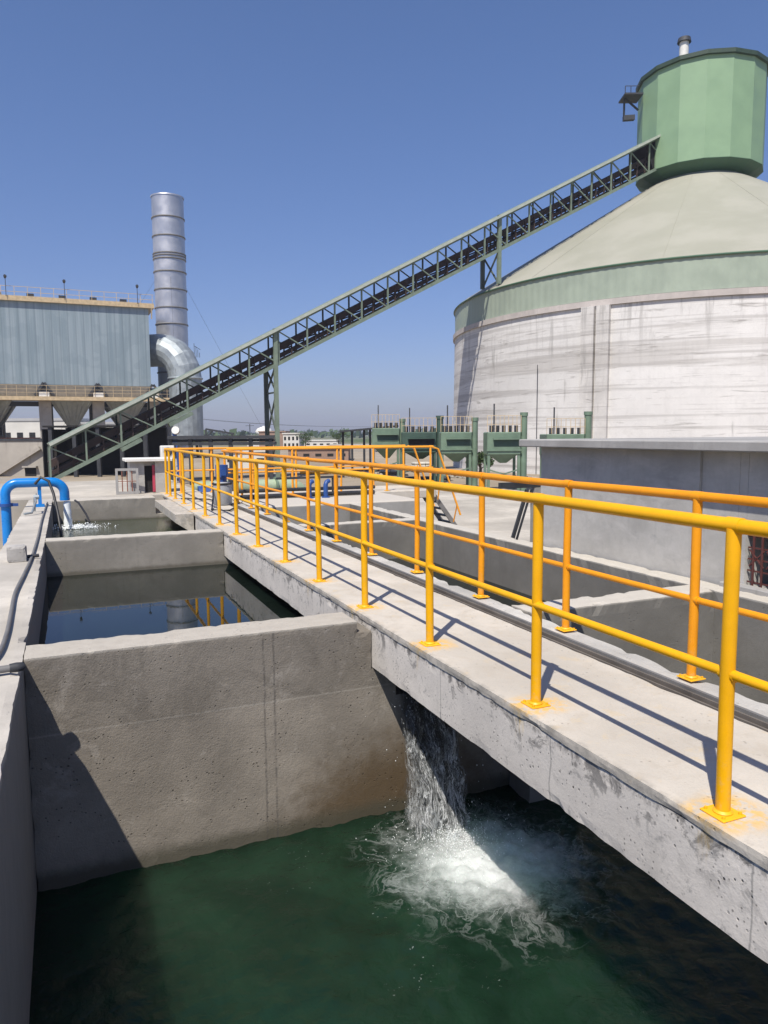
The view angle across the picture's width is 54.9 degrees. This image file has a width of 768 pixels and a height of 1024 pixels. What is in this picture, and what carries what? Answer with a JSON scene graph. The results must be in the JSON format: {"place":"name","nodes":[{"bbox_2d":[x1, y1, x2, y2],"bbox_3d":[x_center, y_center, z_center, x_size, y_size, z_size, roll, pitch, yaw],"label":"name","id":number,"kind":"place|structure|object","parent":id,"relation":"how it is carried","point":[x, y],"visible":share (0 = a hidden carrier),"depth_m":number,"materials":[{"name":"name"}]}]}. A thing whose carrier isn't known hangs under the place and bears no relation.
{"place":"outdoors","nodes":[
{"label":"outdoors","id":0,"kind":"place"},
{"bbox_2d":[5,418,89,437],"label":"building","id":1,"kind":"structure","parent":0,"point":[22,427],"depth_m":139.05,"materials":[{"name":"white paint"}]},
{"bbox_2d":[17,433,22,437],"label":"window","id":2,"kind":"structure","parent":1,"relation":"in","point":[19,435],"depth_m":139.18,"materials":[{"name":"black glass"}]},
{"bbox_2d":[29,432,35,437],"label":"window","id":3,"kind":"structure","parent":1,"relation":"in","point":[31,434],"depth_m":139.18,"materials":[{"name":"grey glass"}]},
{"bbox_2d":[0,274,169,438],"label":"bag filter","id":4,"kind":"structure","parent":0,"point":[71,361],"depth_m":80.52,"materials":[{"name":"blue-grey corrugated metal sheet"},{"name":"cream paint"},{"name":"dark steel"}]},
{"bbox_2d":[0,480,199,548],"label":"pavement","id":5,"kind":"structure","parent":0,"point":[21,497],"depth_m":19.64,"materials":[{"name":"concrete"}]},
{"bbox_2d":[115,468,138,493],"bbox_3d":[-6.579,-0.787,18.960,0.560,0.660,0.040,-2,6,-15],"label":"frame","id":6,"kind":"object","parent":5,"relation":"on","point":[127,481],"visible":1,"depth_m":18.95,"materials":[{"name":"metal"}]},
{"bbox_2d":[122,457,171,492],"bbox_3d":[-6.308,-0.992,19.740,1.170,0.900,1.150,-3,7,-23],"label":"control booth","id":7,"kind":"object","parent":5,"relation":"on","point":[151,472],"visible":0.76,"depth_m":19.42,"materials":[{"name":"paint"}]},
{"bbox_2d":[144,466,152,491],"bbox_3d":[-6.164,-0.874,19.467,0.266,0.680,0.020,-3,7,-23],"label":"doorway","id":8,"kind":"structure","parent":7,"relation":"in","point":[147,469],"depth_m":19.45,"materials":[{"name":"black"}]},
{"bbox_2d":[52,517,195,537],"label":"water","id":9,"kind":"structure","parent":0,"point":[135,526],"depth_m":16.09,"materials":[{"name":"liquid"}]},
{"bbox_2d":[34,476,62,534],"bbox_3d":[-6.862,-0.120,15.333,0.937,1.236,0.273,4,7,35],"label":"hose","id":10,"kind":"object","parent":9,"relation":"in","point":[54,499],"visible":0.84,"depth_m":15.38,"materials":[{"name":"black rubber"}]},
{"bbox_2d":[74,500,90,525],"bbox_3d":[-6.786,0.040,16.661,0.214,0.580,1.031,-4,7,-29],"label":"hose","id":11,"kind":"object","parent":9,"relation":"in","point":[82,508],"visible":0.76,"depth_m":16.64,"materials":[{"name":"black rubber"}]},
{"bbox_2d":[52,521,115,530],"bbox_3d":[-6.655,0.297,15.989,1.564,0.172,1.303,2,6,20],"label":"outflow foam","id":12,"kind":"object","parent":9,"relation":"on","point":[81,526],"visible":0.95,"depth_m":15.94,"materials":[{"name":"white"}]},
{"bbox_2d":[160,445,176,482],"bbox_3d":[-6.830,-1.509,23.364,0.480,1.170,0.415,-3,7,-23],"label":"air unit","id":13,"kind":"object","parent":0,"point":[162,451],"visible":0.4,"depth_m":23.16,"materials":[{"name":"white paint"}]},
{"bbox_2d":[39,563,303,643],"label":"water","id":14,"kind":"structure","parent":0,"point":[110,604],"depth_m":8.97,"materials":[{"name":"blue liquid"}]},
{"bbox_2d":[211,486,233,510],"bbox_3d":[-3.285,-0.285,15.116,0.486,0.403,1.487,-2,6,-12],"label":"hose","id":15,"kind":"object","parent":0,"point":[212,509],"visible":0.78,"depth_m":15.15,"materials":[{"name":"black rubber"}]},
{"bbox_2d":[223,449,274,467],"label":"building","id":16,"kind":"structure","parent":0,"point":[245,464],"depth_m":59.86,"materials":[{"name":"white paint"}]},
{"bbox_2d":[255,426,271,434],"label":"water tower","id":17,"kind":"structure","parent":0,"point":[259,429],"depth_m":177.52,"materials":[{"name":"white metal"}]},
{"bbox_2d":[0,435,539,491],"bbox_3d":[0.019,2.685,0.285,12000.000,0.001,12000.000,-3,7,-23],"label":"ground","id":18,"kind":"structure","parent":0,"point":[380,459],"depth_m":53.34,"materials":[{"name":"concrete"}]},
{"bbox_2d":[0,477,38,481],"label":"yard wall","id":19,"kind":"structure","parent":18,"relation":"on","point":[4,479],"depth_m":44.02,"materials":[{"name":"concrete"}]},
{"bbox_2d":[0,499,53,1023],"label":"basin side wall","id":20,"kind":"structure","parent":18,"relation":"on","point":[18,887],"depth_m":4.35,"materials":[{"name":"concrete"}]},
{"bbox_2d":[0,662,25,673],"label":"grey pipe end","id":21,"kind":"object","parent":20,"relation":"on","point":[16,667],"visible":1,"depth_m":4.67,"materials":[{"name":"metal"}]},
{"bbox_2d":[6,544,26,561],"bbox_3d":[-4.430,0.496,8.932,0.210,0.188,0.230,-3,7,-23],"label":"concrete block","id":22,"kind":"object","parent":20,"relation":"on","point":[17,553],"depth_m":8.84,"materials":[{"name":"grey concrete"}]},
{"bbox_2d":[0,502,47,654],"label":"conduit","id":23,"kind":"object","parent":20,"relation":"on","point":[6,633],"visible":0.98,"depth_m":6.90,"materials":[{"name":"grey plastic"}]},
{"bbox_2d":[27,554,38,557],"bbox_3d":[-4.336,0.543,9.087,0.184,0.049,0.044,-4,7,-32],"label":"conduit joint","id":24,"kind":"object","parent":23,"relation":"attached to","point":[34,555],"visible":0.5,"depth_m":9.09,"materials":[{"name":"metal"}]},
{"bbox_2d":[23,493,38,514],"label":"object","id":25,"kind":"object","parent":20,"relation":"on","point":[36,496],"visible":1,"depth_m":14.24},
{"bbox_2d":[0,438,56,475],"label":"yard wall","id":26,"kind":"structure","parent":18,"relation":"on","point":[21,457],"depth_m":49.84,"materials":[{"name":"concrete"}]},
{"bbox_2d":[41,425,167,476],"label":"feed shed","id":27,"kind":"structure","parent":18,"relation":"on","point":[151,443],"depth_m":51.70,"materials":[{"name":"metal"}]},
{"bbox_2d":[79,422,137,427],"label":"building","id":28,"kind":"structure","parent":18,"relation":"on","point":[106,423],"depth_m":140.82,"materials":[{"name":"white paint"}]},
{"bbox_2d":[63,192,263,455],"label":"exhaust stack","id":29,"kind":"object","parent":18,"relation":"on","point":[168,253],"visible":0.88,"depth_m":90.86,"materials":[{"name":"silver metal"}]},
{"bbox_2d":[171,426,179,482],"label":"round sign on post","id":30,"kind":"object","parent":18,"relation":"on","point":[175,430],"visible":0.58,"depth_m":41.71,"materials":[{"name":"paint"}]},
{"bbox_2d":[149,334,203,457],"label":"outlet duct","id":31,"kind":"object","parent":18,"relation":"on","point":[170,354],"visible":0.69,"depth_m":84.63,"materials":[{"name":"metal"}]},
{"bbox_2d":[197,468,233,491],"bbox_3d":[-4.786,-0.378,21.198,1.350,1.750,0.720,-3,7,-23],"label":"pump set","id":32,"kind":"object","parent":18,"relation":"on","point":[199,488],"visible":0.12,"depth_m":21.03,"materials":[{"name":"blue paint"}]},
{"bbox_2d":[167,428,276,484],"bbox_3d":[-8.752,-3.025,40.249,5.730,3.054,0.900,0,6,0],"label":"pipe rack","id":33,"kind":"object","parent":18,"relation":"on","point":[232,439],"visible":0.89,"depth_m":39.83,"materials":[{"name":"dark steel"},{"name":"white painted metal"}]},
{"bbox_2d":[191,477,304,489],"bbox_3d":[-3.779,-0.343,21.990,3.745,1.380,0.720,-4,7,-28],"label":"green main pipe","id":34,"kind":"object","parent":18,"relation":"on","point":[273,483],"visible":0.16,"depth_m":21.89,"materials":[{"name":"metal"}]},
{"bbox_2d":[295,431,312,445],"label":"tree","id":35,"kind":"object","parent":18,"relation":"on","point":[302,437],"visible":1,"depth_m":123.96,"materials":[{"name":"green plant"}]},
{"bbox_2d":[300,471,328,473],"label":"loose pipe","id":36,"kind":"object","parent":18,"relation":"on","point":[312,472],"visible":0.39,"depth_m":49.49,"materials":[{"name":"metal"}]},
{"bbox_2d":[200,485,435,497],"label":"cross walkway","id":37,"kind":"structure","parent":18,"relation":"on","point":[403,490],"depth_m":19.69,"materials":[{"name":"concrete"}]},
{"bbox_2d":[167,445,404,493],"bbox_3d":[-2.473,-1.216,20.289,6.753,1.175,0.185,-3,7,-24],"label":"handrail","id":38,"kind":"object","parent":37,"relation":"on","point":[211,459],"visible":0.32,"depth_m":19.84,"materials":[{"name":"metal"}]},
{"bbox_2d":[226,445,433,496],"bbox_3d":[-1.225,-1.077,18.889,5.554,1.175,0.120,-3,7,-23],"label":"handrail","id":39,"kind":"object","parent":37,"relation":"on","point":[292,471],"visible":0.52,"depth_m":18.74,"materials":[{"name":"metal"}]},
{"bbox_2d":[204,428,435,437],"bbox_3d":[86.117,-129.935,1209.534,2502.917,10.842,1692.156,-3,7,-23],"label":"distant woodland","id":40,"kind":"object","parent":18,"relation":"on","point":[322,434],"visible":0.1,"depth_m":464.77,"materials":[{"name":"green plant"}]},
{"bbox_2d":[232,492,414,524],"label":"pump plinth","id":41,"kind":"structure","parent":18,"relation":"on","point":[296,506],"depth_m":16.24,"materials":[{"name":"concrete"}]},
{"bbox_2d":[239,485,374,492],"bbox_3d":[-1.853,-0.562,18.190,3.501,0.100,0.110,-3,7,-23],"label":"pipeline","id":42,"kind":"object","parent":41,"relation":"on","point":[304,489],"visible":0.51,"depth_m":18.10,"materials":[{"name":"black metal"}]},
{"bbox_2d":[240,490,374,498],"bbox_3d":[-1.760,-0.412,17.479,3.301,0.100,0.120,-3,7,-23],"label":"pipeline","id":43,"kind":"object","parent":41,"relation":"on","point":[261,496],"visible":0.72,"depth_m":17.38,"materials":[{"name":"black metal"}]},
{"bbox_2d":[276,475,340,491],"bbox_3d":[-1.790,-0.609,17.654,1.600,0.475,0.070,-3,7,-23],"label":"cable tray","id":44,"kind":"object","parent":41,"relation":"on","point":[311,477],"visible":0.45,"depth_m":17.64,"materials":[{"name":"metal"}]},
{"bbox_2d":[310,479,313,498],"bbox_3d":[-1.718,-0.539,17.146,0.228,0.441,0.201,-3,7,-23],"label":"pipe stub","id":45,"kind":"object","parent":41,"relation":"on","point":[311,483],"visible":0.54,"depth_m":17.13,"materials":[{"name":"blue paint"}]},
{"bbox_2d":[322,479,330,497],"bbox_3d":[-1.351,-0.558,17.302,0.228,0.441,0.201,-3,7,-23],"label":"pipe stub","id":46,"kind":"object","parent":41,"relation":"on","point":[325,488],"visible":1,"depth_m":17.26,"materials":[{"name":"blue paint"}]},
{"bbox_2d":[330,428,350,443],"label":"tree","id":47,"kind":"object","parent":18,"relation":"on","point":[338,437],"visible":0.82,"depth_m":119.30,"materials":[{"name":"green plant"}]},
{"bbox_2d":[47,134,660,478],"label":"conveyor gallery","id":48,"kind":"object","parent":18,"relation":"on","point":[642,157],"visible":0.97,"depth_m":45.92,"materials":[{"name":"green metal"}]},
{"bbox_2d":[339,425,394,477],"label":"open canopy","id":49,"kind":"object","parent":18,"relation":"on","point":[352,430],"visible":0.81,"depth_m":45.74,"materials":[{"name":"metal"}]},
{"bbox_2d":[371,405,405,476],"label":"collector","id":50,"kind":"object","parent":18,"relation":"on","point":[386,435],"visible":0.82,"depth_m":41.80,"materials":[{"name":"paint"}]},
{"bbox_2d":[379,463,399,474],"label":"sack pallet","id":51,"kind":"object","parent":18,"relation":"on","point":[390,471],"visible":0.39,"depth_m":48.79,"materials":[{"name":"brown wood"}]},
{"bbox_2d":[411,462,428,471],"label":"sack pallet","id":52,"kind":"object","parent":18,"relation":"on","point":[424,464],"visible":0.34,"depth_m":51.10,"materials":[{"name":"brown wood"}]},
{"bbox_2d":[401,408,443,481],"bbox_3d":[2.084,-3.650,40.608,2.297,4.070,1.930,0,6,0],"label":"collector","id":53,"kind":"object","parent":18,"relation":"on","point":[411,437],"visible":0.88,"depth_m":39.84,"materials":[{"name":"paint"}]},
{"bbox_2d":[405,476,450,479],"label":"loose pipe","id":54,"kind":"object","parent":18,"relation":"on","point":[427,478],"visible":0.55,"depth_m":42.16,"materials":[{"name":"metal"}]},
{"bbox_2d":[448,475,465,478],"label":"rubble","id":55,"kind":"object","parent":18,"relation":"on","point":[451,476],"visible":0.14,"depth_m":44.82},
{"bbox_2d":[439,405,478,485],"bbox_3d":[3.664,-3.212,36.468,1.874,4.050,1.601,0,6,0],"label":"green bin","id":56,"kind":"object","parent":18,"relation":"on","point":[455,446],"visible":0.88,"depth_m":35.89,"materials":[{"name":"metal"}]},
{"bbox_2d":[465,451,494,471],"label":"tree","id":57,"kind":"object","parent":18,"relation":"on","point":[480,457],"visible":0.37,"depth_m":44.61,"materials":[{"name":"green plant"}]},
{"bbox_2d":[483,404,527,490],"bbox_3d":[5.657,-3.008,34.496,1.916,4.032,1.634,0,6,0],"label":"green bin","id":58,"kind":"object","parent":18,"relation":"on","point":[503,446],"visible":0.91,"depth_m":33.91,"materials":[{"name":"metal"}]},
{"bbox_2d":[498,482,540,541],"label":"metal staircase","id":59,"kind":"structure","parent":18,"relation":"on","point":[533,489],"depth_m":11.40,"materials":[{"name":"metal"}]},
{"bbox_2d":[350,503,767,704],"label":"basin outer wall","id":60,"kind":"structure","parent":18,"relation":"on","point":[510,571],"depth_m":8.96,"materials":[{"name":"concrete"}]},
{"bbox_2d":[539,407,592,477],"bbox_3d":[8.993,-3.200,36.630,2.275,3.917,1.912,0,6,0],"label":"collector","id":61,"kind":"object","parent":18,"relation":"on","point":[587,418],"visible":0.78,"depth_m":35.83,"materials":[{"name":"paint"}]},
{"bbox_2d":[453,35,767,473],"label":"clinker silo","id":62,"kind":"object","parent":18,"relation":"on","point":[643,313],"visible":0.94,"depth_m":45.92,"materials":[{"name":"concrete"}]},
{"bbox_2d":[258,431,290,446],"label":"building","id":63,"kind":"structure","parent":0,"point":[273,433],"depth_m":149.19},
{"bbox_2d":[282,433,304,445],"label":"building","id":64,"kind":"structure","parent":0,"point":[290,439],"depth_m":129.39,"materials":[{"name":"white paint"}]},
{"bbox_2d":[288,449,350,460],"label":"building","id":65,"kind":"structure","parent":0,"point":[322,453],"depth_m":74.79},
{"bbox_2d":[304,440,340,445],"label":"building","id":66,"kind":"structure","parent":0,"point":[319,442],"depth_m":149.34,"materials":[{"name":"white paint"}]},
{"bbox_2d":[328,444,375,451],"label":"building","id":67,"kind":"structure","parent":0,"point":[359,450],"depth_m":109.66,"materials":[{"name":"concrete"}]},
{"bbox_2d":[0,0,767,432],"label":"sky","id":68,"kind":"structure","parent":0,"point":[313,150],"materials":[{"name":"blue"}]},
{"bbox_2d":[29,785,767,1023],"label":"water","id":69,"kind":"structure","parent":0,"point":[575,922],"depth_m":4.68,"materials":[{"name":"green liquid"}]},
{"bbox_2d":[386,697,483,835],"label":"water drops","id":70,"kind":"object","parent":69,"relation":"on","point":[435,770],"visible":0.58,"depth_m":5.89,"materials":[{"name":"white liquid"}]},
{"bbox_2d":[365,800,536,888],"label":"foam bubbles","id":71,"kind":"object","parent":69,"relation":"on","point":[455,835],"visible":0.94,"depth_m":5.70,"materials":[{"name":"white liquid"}]},
{"bbox_2d":[387,557,546,606],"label":"water","id":72,"kind":"structure","parent":0,"point":[450,581],"depth_m":10.67,"materials":[{"name":"grey liquid"}]},
{"bbox_2d":[420,487,529,541],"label":"pavement","id":73,"kind":"structure","parent":0,"point":[501,516],"depth_m":24.61,"materials":[{"name":"concrete"}]},
{"bbox_2d":[408,445,460,524],"bbox_3d":[1.450,-0.717,20.902,1.026,2.332,1.556,-3,7,-23],"label":"steep stair","id":74,"kind":"object","parent":73,"relation":"on","point":[437,500],"visible":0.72,"depth_m":20.66,"materials":[{"name":"metal"}]},
{"bbox_2d":[519,437,767,596],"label":"pump house","id":75,"kind":"structure","parent":73,"relation":"on","point":[732,465],"depth_m":8.01,"materials":[{"name":"paint"}]},
{"bbox_2d":[232,500,767,716],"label":"spine wall","id":76,"kind":"structure","parent":0,"point":[740,700],"depth_m":5.51,"materials":[{"name":"concrete"}]},
{"bbox_2d":[52,495,166,522],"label":"basin end wall","id":77,"kind":"structure","parent":76,"relation":"attached to","point":[116,508],"depth_m":17.60,"materials":[{"name":"concrete"}]},
{"bbox_2d":[45,529,232,576],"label":"dividing wall","id":78,"kind":"structure","parent":76,"relation":"attached to","point":[79,555],"depth_m":11.09,"materials":[{"name":"concrete"}]},
{"bbox_2d":[24,612,509,891],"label":"dividing wall","id":79,"kind":"structure","parent":76,"relation":"attached to","point":[147,750],"depth_m":5.57,"materials":[{"name":"concrete"}]},
{"bbox_2d":[404,693,471,840],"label":"waterfall","id":80,"kind":"structure","parent":79,"relation":"attached to","point":[430,817],"depth_m":5.92,"materials":[{"name":"liquid"}]},
{"bbox_2d":[155,490,767,962],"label":"concrete walkway","id":81,"kind":"structure","parent":79,"relation":"on","point":[621,762],"depth_m":3.99,"materials":[{"name":"grey concrete"}]},
{"bbox_2d":[181,498,211,500],"bbox_3d":[-4.089,-0.303,16.749,0.313,0.102,1.514,-6,8,-44],"label":"hose","id":82,"kind":"object","parent":81,"relation":"on","point":[198,499],"visible":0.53,"depth_m":17.03,"materials":[{"name":"black rubber"}]},
{"bbox_2d":[212,465,232,505],"bbox_3d":[-3.464,-0.579,15.841,0.440,0.860,0.440,-3,7,-23],"label":"dosing drum","id":83,"kind":"object","parent":81,"relation":"on","point":[225,486],"visible":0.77,"depth_m":15.71,"materials":[{"name":"grey plastic"}]},
{"bbox_2d":[164,448,767,822],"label":"handrail","id":84,"kind":"object","parent":81,"relation":"on","point":[721,809],"visible":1,"depth_m":3.99,"materials":[{"name":"yellow metal"}]},
{"bbox_2d":[298,518,414,558],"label":"cross wall","id":85,"kind":"structure","parent":76,"relation":"attached to","point":[398,538],"depth_m":12.75,"materials":[{"name":"concrete"}]},
{"bbox_2d":[201,493,767,731],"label":"steel channel","id":86,"kind":"object","parent":76,"relation":"on","point":[709,703],"visible":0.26,"depth_m":5.13,"materials":[{"name":"grey metal"}]},
{"bbox_2d":[221,450,767,681],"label":"handrail","id":87,"kind":"object","parent":76,"relation":"on","point":[694,599],"visible":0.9,"depth_m":5.60,"materials":[{"name":"metal"}]},
{"bbox_2d":[232,503,767,722],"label":"steel strip","id":88,"kind":"object","parent":76,"relation":"on","point":[686,687],"visible":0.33,"depth_m":5.25,"materials":[{"name":"grey metal"}]},
{"bbox_2d":[509,585,713,802],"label":"cross wall","id":89,"kind":"structure","parent":76,"relation":"attached to","point":[658,618],"depth_m":6.73,"materials":[{"name":"concrete"}]},
{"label":"pavement","id":90,"kind":"structure","parent":0,"visible":0},
{"bbox_2d":[0,477,69,545],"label":"blue discharge pipe","id":91,"kind":"object","parent":90,"relation":"on","point":[9,486],"visible":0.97,"depth_m":15.50,"materials":[{"name":"paint"}]},
{"bbox_2d":[63,501,71,527],"bbox_3d":[-6.833,0.053,15.983,0.177,0.580,0.181,-3,7,-23],"label":"pipe outflow","id":92,"kind":"object","parent":91,"relation":"attached to","point":[67,514],"visible":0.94,"depth_m":15.92,"materials":[{"name":"white liquid"}]}
]}

